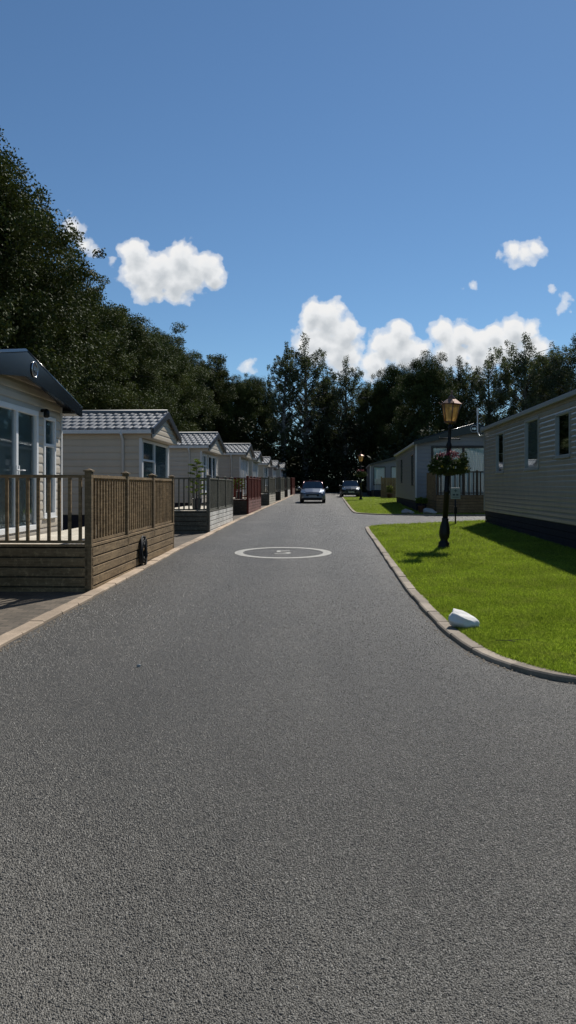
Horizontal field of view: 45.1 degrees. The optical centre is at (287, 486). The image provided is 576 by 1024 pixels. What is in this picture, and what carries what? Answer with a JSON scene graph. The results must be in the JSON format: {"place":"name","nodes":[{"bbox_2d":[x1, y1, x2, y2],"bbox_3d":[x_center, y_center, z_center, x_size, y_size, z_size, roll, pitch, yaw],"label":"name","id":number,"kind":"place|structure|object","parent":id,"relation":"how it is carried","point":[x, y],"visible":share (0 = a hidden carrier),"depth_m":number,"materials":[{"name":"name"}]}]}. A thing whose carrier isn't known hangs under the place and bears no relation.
{"place":"outdoors","nodes":[
{"label":"outdoors","id":0,"kind":"place"},
{"bbox_2d":[0,492,297,634],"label":"path","id":1,"kind":"structure","parent":0,"point":[17,609],"depth_m":9.19,"materials":[{"name":"grey concrete"}]},
{"bbox_2d":[0,492,575,1023],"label":"road","id":2,"kind":"structure","parent":0,"point":[334,524],"depth_m":4.91,"materials":[{"name":"grey asphalt"}]},
{"bbox_2d":[0,495,292,647],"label":"kerb","id":3,"kind":"structure","parent":2,"relation":"on","point":[23,629],"depth_m":9.61,"materials":[{"name":"beige concrete"}]},
{"bbox_2d":[235,547,331,557],"bbox_3d":[-0.110,1.483,15.600,2.180,0.014,2.400,0,0,0],"label":"speed marking","id":4,"kind":"object","parent":2,"relation":"on","point":[324,553],"visible":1,"depth_m":15.56,"materials":[{"name":"paint"}]},
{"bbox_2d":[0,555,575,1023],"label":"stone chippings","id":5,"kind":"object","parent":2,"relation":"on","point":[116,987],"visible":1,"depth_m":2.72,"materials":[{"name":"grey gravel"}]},
{"bbox_2d":[297,481,327,502],"bbox_3d":[1.750,0.371,48.804,2.140,1.542,4.088,0,0,3],"label":"car","id":6,"kind":"object","parent":2,"relation":"on","point":[312,490],"visible":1,"depth_m":47.22,"materials":[{"name":"blue paint"}]},
{"bbox_2d":[339,480,359,496],"bbox_3d":[5.680,0.208,63.605,2.140,1.542,4.088,0,0,2],"label":"car","id":7,"kind":"object","parent":2,"relation":"on","point":[349,487],"visible":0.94,"depth_m":62.08,"materials":[{"name":"black paint"}]},
{"bbox_2d":[371,490,383,496],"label":"deck","id":8,"kind":"structure","parent":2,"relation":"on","point":[375,493],"depth_m":62.60,"materials":[{"name":"wood"}]},
{"bbox_2d":[342,497,484,515],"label":"kerb","id":9,"kind":"structure","parent":2,"relation":"on","point":[350,508],"depth_m":31.40,"materials":[{"name":"concrete"}]},
{"bbox_2d":[365,520,575,683],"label":"kerb","id":10,"kind":"structure","parent":2,"relation":"on","point":[430,611],"depth_m":6.88,"materials":[{"name":"concrete"}]},
{"bbox_2d":[0,0,575,481],"label":"sky","id":11,"kind":"structure","parent":0,"point":[382,183],"materials":[{"name":"blue"}]},
{"bbox_2d":[343,496,484,514],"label":"lawn","id":12,"kind":"structure","parent":0,"point":[376,509],"depth_m":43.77,"materials":[{"name":"green plant"}]},
{"bbox_2d":[357,452,363,499],"bbox_3d":[5.600,-0.799,53.300,0.531,3.745,0.604,0,0,0],"label":"lamp post","id":13,"kind":"object","parent":12,"relation":"on","point":[360,456],"visible":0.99,"depth_m":53.24,"materials":[{"name":"black metal"}]},
{"bbox_2d":[353,469,366,476],"bbox_3d":[5.571,-1.011,53.295,1.129,0.655,1.076,0,0,0],"label":"flower basket","id":14,"kind":"object","parent":13,"relation":"attached to","point":[358,473],"visible":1,"depth_m":53.08,"materials":[{"name":"green plant"}]},
{"bbox_2d":[381,477,395,497],"bbox_3d":[8.670,0.090,58.610,1.640,1.850,0.080,0,0,0],"label":"fence panel","id":15,"kind":"object","parent":12,"relation":"on","point":[389,481],"visible":0.6,"depth_m":58.60,"materials":[{"name":"wood"}]},
{"bbox_2d":[386,485,394,497],"bbox_3d":[8.493,0.409,57.889,0.685,1.226,0.677,0,0,-28],"label":"potted shrub","id":16,"kind":"object","parent":12,"relation":"on","point":[389,489],"visible":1,"depth_m":57.79,"materials":[{"name":"green plant"}]},
{"bbox_2d":[401,509,413,513],"bbox_3d":[5.510,1.182,31.737,0.635,0.293,0.389,6,-2,-17],"label":"rock","id":17,"kind":"object","parent":12,"relation":"on","point":[405,511],"visible":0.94,"depth_m":31.62,"materials":[{"name":"grey stone"}]},
{"bbox_2d":[415,497,427,512],"bbox_3d":[6.350,0.876,33.001,0.684,0.802,0.656,0,0,0],"label":"potted shrub","id":18,"kind":"object","parent":12,"relation":"on","point":[421,500],"visible":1,"depth_m":32.90,"materials":[{"name":"green plant"}]},
{"bbox_2d":[423,508,436,513],"bbox_3d":[6.496,1.167,31.747,0.653,0.367,0.397,0,0,-6],"label":"rock","id":19,"kind":"object","parent":12,"relation":"on","point":[428,511],"visible":0.83,"depth_m":31.63,"materials":[{"name":"grey stone"}]},
{"bbox_2d":[369,519,575,674],"bbox_3d":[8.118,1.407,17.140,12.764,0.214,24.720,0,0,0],"label":"lawn","id":20,"kind":"structure","parent":0,"point":[474,556],"depth_m":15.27,"materials":[{"name":"green plant"}]},
{"bbox_2d":[437,391,463,547],"bbox_3d":[3.756,-0.389,16.300,0.531,3.745,0.604,3,0,0],"label":"lamp post","id":21,"kind":"object","parent":20,"relation":"on","point":[451,405],"visible":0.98,"depth_m":16.23,"materials":[{"name":"black metal"}]},
{"bbox_2d":[427,449,470,476],"bbox_3d":[3.778,-0.542,16.301,1.024,0.664,1.028,0,0,0],"label":"flower basket","id":22,"kind":"object","parent":21,"relation":"attached to","point":[439,465],"visible":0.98,"depth_m":16.07,"materials":[{"name":"green plant"}]},
{"bbox_2d":[451,488,459,523],"bbox_3d":[5.970,0.723,24.735,0.350,1.350,0.110,0,0,0],"label":"sign","id":23,"kind":"object","parent":20,"relation":"on","point":[455,493],"visible":0.97,"depth_m":24.70,"materials":[{"name":"white metal"}]},
{"bbox_2d":[448,608,479,628],"bbox_3d":[1.897,1.458,7.418,0.382,0.190,0.265,22,9,8],"label":"rock","id":24,"kind":"object","parent":20,"relation":"on","point":[457,618],"visible":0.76,"depth_m":7.35,"materials":[{"name":"stone"}]},
{"bbox_2d":[476,389,575,548],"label":"caravan","id":25,"kind":"object","parent":20,"relation":"on","point":[530,471],"visible":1,"depth_m":18.98,"materials":[{"name":"plastic"}]},
{"bbox_2d":[495,431,503,473],"bbox_3d":[7.104,-1.119,23.200,0.110,1.371,1.163,0,0,4],"label":"window","id":26,"kind":"structure","parent":25,"relation":"in","point":[499,436],"depth_m":23.25,"materials":[{"name":"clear glass"}]},
{"bbox_2d":[523,416,538,470],"bbox_3d":[6.813,-1.169,19.355,0.110,1.447,1.454,0,0,4],"label":"window","id":27,"kind":"structure","parent":25,"relation":"in","point":[531,426],"depth_m":19.47,"materials":[{"name":"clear glass"}]},
{"bbox_2d":[553,410,570,458],"bbox_3d":[6.608,-1.231,16.651,0.110,1.110,1.163,0,0,4],"label":"window","id":28,"kind":"structure","parent":25,"relation":"in","point":[562,420],"depth_m":16.75,"materials":[{"name":"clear glass"}]},
{"bbox_3d":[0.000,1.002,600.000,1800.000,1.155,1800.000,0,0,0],"label":"ground","id":29,"kind":"structure","parent":0,"visible":0},
{"bbox_2d":[0,349,81,539],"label":"caravan","id":30,"kind":"object","parent":29,"relation":"on","point":[38,401],"visible":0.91,"depth_m":12.01,"materials":[{"name":"plastic"}]},
{"bbox_2d":[0,400,38,534],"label":"door","id":31,"kind":"structure","parent":30,"relation":"in","point":[19,425],"depth_m":11.71,"materials":[{"name":"glass"}]},
{"bbox_2d":[43,417,56,518],"bbox_3d":[-4.506,-0.355,13.070,0.110,1.910,0.680,0,0,1],"label":"window","id":32,"kind":"structure","parent":30,"relation":"in","point":[49,427],"depth_m":13.18,"materials":[{"name":"white plastic"}]},
{"bbox_2d":[0,128,108,402],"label":"broadleaf tree","id":33,"kind":"object","parent":29,"relation":"on","point":[27,234],"visible":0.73,"depth_m":32.95,"materials":[{"name":"green plant"}]},
{"bbox_2d":[0,200,117,402],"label":"broadleaf tree","id":34,"kind":"object","parent":29,"relation":"on","point":[72,389],"visible":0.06,"depth_m":40.25,"materials":[{"name":"green plant"}]},
{"bbox_2d":[30,272,129,409],"bbox_3d":[-16.747,-7.022,46.498,12.047,16.605,11.579,0,0,-36],"label":"broadleaf tree","id":35,"kind":"object","parent":29,"relation":"on","point":[105,388],"visible":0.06,"depth_m":45.89,"materials":[{"name":"green plant"}]},
{"bbox_2d":[0,468,174,591],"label":"deck","id":36,"kind":"structure","parent":29,"relation":"on","point":[124,512],"depth_m":10.28,"materials":[{"name":"brown wood"}]},
{"bbox_2d":[139,536,147,565],"bbox_3d":[-2.707,1.220,13.049,0.099,0.582,0.508,0,0,2],"label":"hose coil","id":37,"kind":"object","parent":36,"relation":"hanging from","point":[143,556],"visible":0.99,"depth_m":12.96,"materials":[{"name":"black rubber"}]},
{"bbox_2d":[65,285,162,409],"bbox_3d":[-16.257,-7.458,51.204,13.260,17.325,13.277,0,0,-30],"label":"broadleaf tree","id":38,"kind":"object","parent":29,"relation":"on","point":[113,361],"visible":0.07,"depth_m":50.72,"materials":[{"name":"green plant"}]},
{"bbox_2d":[63,410,181,529],"bbox_3d":[-9.376,-0.468,22.018,11.300,3.877,4.060,0,0,3],"label":"caravan","id":39,"kind":"object","parent":29,"relation":"on","point":[135,443],"visible":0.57,"depth_m":20.09,"materials":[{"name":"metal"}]},
{"bbox_2d":[143,439,167,477],"bbox_3d":[-4.156,-0.485,21.778,0.110,1.770,3.470,0,0,3],"label":"window","id":40,"kind":"structure","parent":39,"relation":"in","point":[155,455],"depth_m":21.86,"materials":[{"name":"glass"}]},
{"bbox_2d":[82,304,180,414],"bbox_3d":[-16.115,-7.389,57.471,12.568,17.065,14.230,0,0,25],"label":"broadleaf tree","id":41,"kind":"object","parent":29,"relation":"on","point":[138,337],"visible":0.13,"depth_m":58.18,"materials":[{"name":"green plant"}]},
{"bbox_2d":[114,325,182,412],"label":"broadleaf tree","id":42,"kind":"object","parent":29,"relation":"on","point":[170,389],"visible":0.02,"depth_m":65.75,"materials":[{"name":"green plant"}]},
{"bbox_2d":[140,322,209,431],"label":"broadleaf tree","id":43,"kind":"object","parent":29,"relation":"on","point":[181,364],"visible":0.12,"depth_m":70.38,"materials":[{"name":"green plant"}]},
{"bbox_2d":[150,329,223,431],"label":"broadleaf tree","id":44,"kind":"object","parent":29,"relation":"on","point":[200,398],"visible":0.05,"depth_m":76.67,"materials":[{"name":"green plant"}]},
{"bbox_2d":[155,475,232,532],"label":"deck","id":45,"kind":"structure","parent":29,"relation":"on","point":[215,512],"depth_m":21.23,"materials":[{"name":"grey wood"}]},
{"bbox_2d":[186,459,205,508],"bbox_3d":[-2.980,-0.078,22.618,0.712,1.656,0.742,0,0,-35],"label":"potted shrub","id":46,"kind":"object","parent":45,"relation":"on","point":[196,483],"visible":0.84,"depth_m":22.54,"materials":[{"name":"green plant"}]},
{"bbox_2d":[169,432,225,507],"bbox_3d":[-8.822,-0.579,32.326,11.300,3.875,4.710,0,0,3],"label":"caravan","id":47,"kind":"object","parent":29,"relation":"on","point":[206,449],"visible":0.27,"depth_m":29.98,"materials":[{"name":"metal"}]},
{"bbox_2d":[203,454,206,492],"bbox_3d":[-3.689,-0.561,30.645,0.110,1.698,0.910,0,0,3],"label":"window","id":48,"kind":"structure","parent":47,"relation":"in","point":[204,456],"depth_m":30.78,"materials":[{"name":"white glass"}]},
{"bbox_2d":[208,455,216,477],"bbox_3d":[-3.583,-0.421,32.617,0.085,2.018,2.200,0,0,3],"label":"door","id":49,"kind":"structure","parent":47,"relation":"in","point":[212,460],"depth_m":32.58,"materials":[{"name":"white plastic"}]},
{"bbox_2d":[180,360,218,431],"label":"broadleaf tree","id":50,"kind":"object","parent":29,"relation":"on","point":[211,395],"visible":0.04,"depth_m":84.00,"materials":[{"name":"green plant"}]},
{"bbox_2d":[184,351,256,442],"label":"broadleaf tree","id":51,"kind":"object","parent":29,"relation":"on","point":[221,375],"visible":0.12,"depth_m":87.24,"materials":[{"name":"green plant"}]},
{"bbox_2d":[218,443,254,497],"bbox_3d":[-7.864,-0.690,42.426,11.300,3.874,4.310,0,0,3],"label":"caravan","id":52,"kind":"object","parent":29,"relation":"on","point":[233,461],"visible":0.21,"depth_m":40.27,"materials":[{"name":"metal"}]},
{"bbox_2d":[241,460,242,477],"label":"window","id":53,"kind":"structure","parent":52,"relation":"in","point":[241,460],"depth_m":40.73,"materials":[{"name":"white glass"}]},
{"bbox_2d":[243,460,245,493],"bbox_3d":[-2.661,-0.557,42.118,0.085,2.067,1.200,0,0,3],"label":"door","id":54,"kind":"structure","parent":52,"relation":"in","point":[244,461],"depth_m":42.08,"materials":[{"name":"white plastic"}]},
{"bbox_2d":[214,373,265,445],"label":"broadleaf tree","id":55,"kind":"object","parent":29,"relation":"on","point":[242,392],"visible":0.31,"depth_m":90.42,"materials":[{"name":"green plant"}]},
{"bbox_2d":[221,476,260,513],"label":"deck","id":56,"kind":"structure","parent":29,"relation":"on","point":[249,502],"depth_m":32.70,"materials":[{"name":"wood"}]},
{"bbox_2d":[233,479,243,497],"bbox_3d":[-2.358,0.084,33.203,0.696,1.053,0.676,0,0,0],"label":"potted shrub","id":57,"kind":"object","parent":56,"relation":"on","point":[239,487],"visible":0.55,"depth_m":33.10,"materials":[{"name":"green plant"}]},
{"bbox_2d":[248,451,263,477],"bbox_3d":[-7.630,-0.725,51.526,11.300,3.743,4.110,0,0,3],"label":"caravan","id":58,"kind":"object","parent":29,"relation":"on","point":[253,465],"visible":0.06,"depth_m":50.06,"materials":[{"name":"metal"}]},
{"bbox_2d":[255,464,257,476],"bbox_3d":[-2.391,-0.652,51.817,0.085,2.057,1.600,0,0,3],"label":"door","id":59,"kind":"structure","parent":58,"relation":"in","point":[256,465],"depth_m":51.82,"materials":[{"name":"glass"}]},
{"bbox_2d":[231,375,291,458],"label":"broadleaf tree","id":60,"kind":"object","parent":29,"relation":"on","point":[257,393],"visible":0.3,"depth_m":93.44,"materials":[{"name":"green plant"}]},
{"bbox_2d":[255,476,275,504],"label":"deck","id":61,"kind":"structure","parent":29,"relation":"on","point":[268,497],"depth_m":44.20,"materials":[{"name":"grey wood"}]},
{"bbox_2d":[258,457,272,489],"bbox_3d":[-7.133,-0.776,60.776,11.300,3.642,4.010,0,0,3],"label":"caravan","id":62,"kind":"object","parent":29,"relation":"on","point":[263,467],"visible":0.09,"depth_m":58.75,"materials":[{"name":"metal"}]},
{"bbox_2d":[265,467,267,485],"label":"window","id":63,"kind":"structure","parent":62,"relation":"in","point":[266,469],"depth_m":61.11,"materials":[{"name":"white glass"}]},
{"bbox_2d":[261,477,284,499],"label":"deck","id":64,"kind":"structure","parent":29,"relation":"on","point":[280,493],"depth_m":52.70,"materials":[{"name":"grey wood"}]},
{"bbox_2d":[268,460,279,477],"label":"caravan","id":65,"kind":"object","parent":29,"relation":"on","point":[272,469],"visible":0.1,"depth_m":67.70,"materials":[{"name":"metal"}]},
{"bbox_2d":[276,463,285,488],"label":"caravan","id":66,"kind":"object","parent":29,"relation":"on","point":[280,470],"visible":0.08,"depth_m":76.23,"materials":[{"name":"metal"}]},
{"bbox_2d":[277,477,289,496],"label":"deck","id":67,"kind":"structure","parent":29,"relation":"on","point":[287,492],"depth_m":64.06,"materials":[{"name":"white wood"}]},
{"bbox_2d":[278,477,294,494],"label":"deck","id":68,"kind":"structure","parent":29,"relation":"on","point":[292,485],"depth_m":72.56,"materials":[{"name":"wood"}]},
{"bbox_2d":[264,342,310,477],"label":"broadleaf tree","id":69,"kind":"object","parent":29,"relation":"on","point":[283,434],"visible":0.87,"depth_m":87.56,"materials":[{"name":"green plant"}]},
{"bbox_2d":[273,332,340,487],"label":"broadleaf tree","id":70,"kind":"object","parent":29,"relation":"on","point":[315,375],"visible":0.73,"depth_m":89.42,"materials":[{"name":"green plant"}]},
{"bbox_2d":[300,376,348,477],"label":"broadleaf tree","id":71,"kind":"object","parent":29,"relation":"on","point":[327,472],"visible":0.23,"depth_m":92.90,"materials":[{"name":"green plant"}]},
{"bbox_2d":[318,354,372,479],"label":"broadleaf tree","id":72,"kind":"object","parent":29,"relation":"on","point":[345,389],"visible":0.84,"depth_m":88.95,"materials":[{"name":"green plant"}]},
{"bbox_2d":[202,409,499,491],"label":"undergrowth","id":73,"kind":"object","parent":29,"relation":"on","point":[331,482],"visible":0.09,"depth_m":87.28,"materials":[{"name":"green plant"}]},
{"bbox_2d":[347,381,396,481],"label":"broadleaf tree","id":74,"kind":"object","parent":29,"relation":"on","point":[368,391],"visible":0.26,"depth_m":89.92,"materials":[{"name":"green plant"}]},
{"bbox_2d":[366,457,395,496],"bbox_3d":[10.557,-0.924,69.181,5.300,3.860,10.520,0,0,5],"label":"caravan","id":75,"kind":"object","parent":29,"relation":"on","point":[378,470],"visible":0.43,"depth_m":64.45,"materials":[{"name":"plastic"}]},
{"bbox_2d":[373,467,384,484],"bbox_3d":[8.501,-0.979,64.449,1.160,1.730,0.162,0,0,5],"label":"window","id":76,"kind":"structure","parent":75,"relation":"in","point":[378,472],"depth_m":64.50,"materials":[{"name":"clear glass"}]},
{"bbox_2d":[391,467,395,477],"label":"window","id":77,"kind":"structure","parent":75,"relation":"in","point":[393,469],"depth_m":64.39,"materials":[{"name":"glass"}]},
{"bbox_2d":[363,358,429,462],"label":"broadleaf tree","id":78,"kind":"object","parent":29,"relation":"on","point":[384,390],"visible":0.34,"depth_m":86.78,"materials":[{"name":"green plant"}]},
{"bbox_2d":[382,349,469,450],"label":"broadleaf tree","id":79,"kind":"object","parent":29,"relation":"on","point":[427,384],"visible":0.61,"depth_m":76.69,"materials":[{"name":"green plant"}]},
{"bbox_2d":[394,423,483,510],"bbox_3d":[9.798,-0.903,41.369,5.940,4.456,14.104,0,0,5],"label":"caravan","id":80,"kind":"object","parent":29,"relation":"on","point":[413,460],"visible":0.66,"depth_m":34.94,"materials":[{"name":"plastic"}]},
{"bbox_2d":[411,454,413,485],"bbox_3d":[6.595,-0.860,36.695,0.110,1.630,1.060,0,0,5],"label":"window","id":81,"kind":"structure","parent":80,"relation":"in","point":[412,458],"depth_m":36.94,"materials":[{"name":"glass"}]},
{"bbox_2d":[431,446,483,494],"bbox_3d":[9.253,-0.735,34.803,4.100,2.620,0.140,0,0,5],"label":"door","id":82,"kind":"structure","parent":80,"relation":"in","point":[475,454],"depth_m":34.85,"materials":[{"name":"glass"}]},
{"bbox_2d":[426,470,484,513],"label":"deck","id":83,"kind":"structure","parent":29,"relation":"on","point":[469,503],"depth_m":32.44,"materials":[{"name":"wood"}]},
{"bbox_2d":[432,355,490,427],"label":"broadleaf tree","id":84,"kind":"object","parent":29,"relation":"on","point":[461,375],"visible":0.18,"depth_m":80.42,"materials":[{"name":"green plant"}]},
{"bbox_2d":[458,353,527,425],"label":"broadleaf tree","id":85,"kind":"object","parent":29,"relation":"on","point":[478,387],"visible":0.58,"depth_m":76.98,"materials":[{"name":"green plant"}]},
{"bbox_2d":[483,332,571,422],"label":"broadleaf tree","id":86,"kind":"object","parent":29,"relation":"on","point":[522,367],"visible":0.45,"depth_m":74.63,"materials":[{"name":"green plant"}]},
{"bbox_2d":[518,362,575,410],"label":"broadleaf tree","id":87,"kind":"object","parent":29,"relation":"on","point":[545,374],"depth_m":79.45,"materials":[{"name":"green plant"}]},
{"bbox_2d":[531,333,575,403],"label":"broadleaf tree","id":88,"kind":"object","parent":29,"relation":"on","point":[561,360],"visible":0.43,"depth_m":72.05,"materials":[{"name":"green plant"}]}
]}

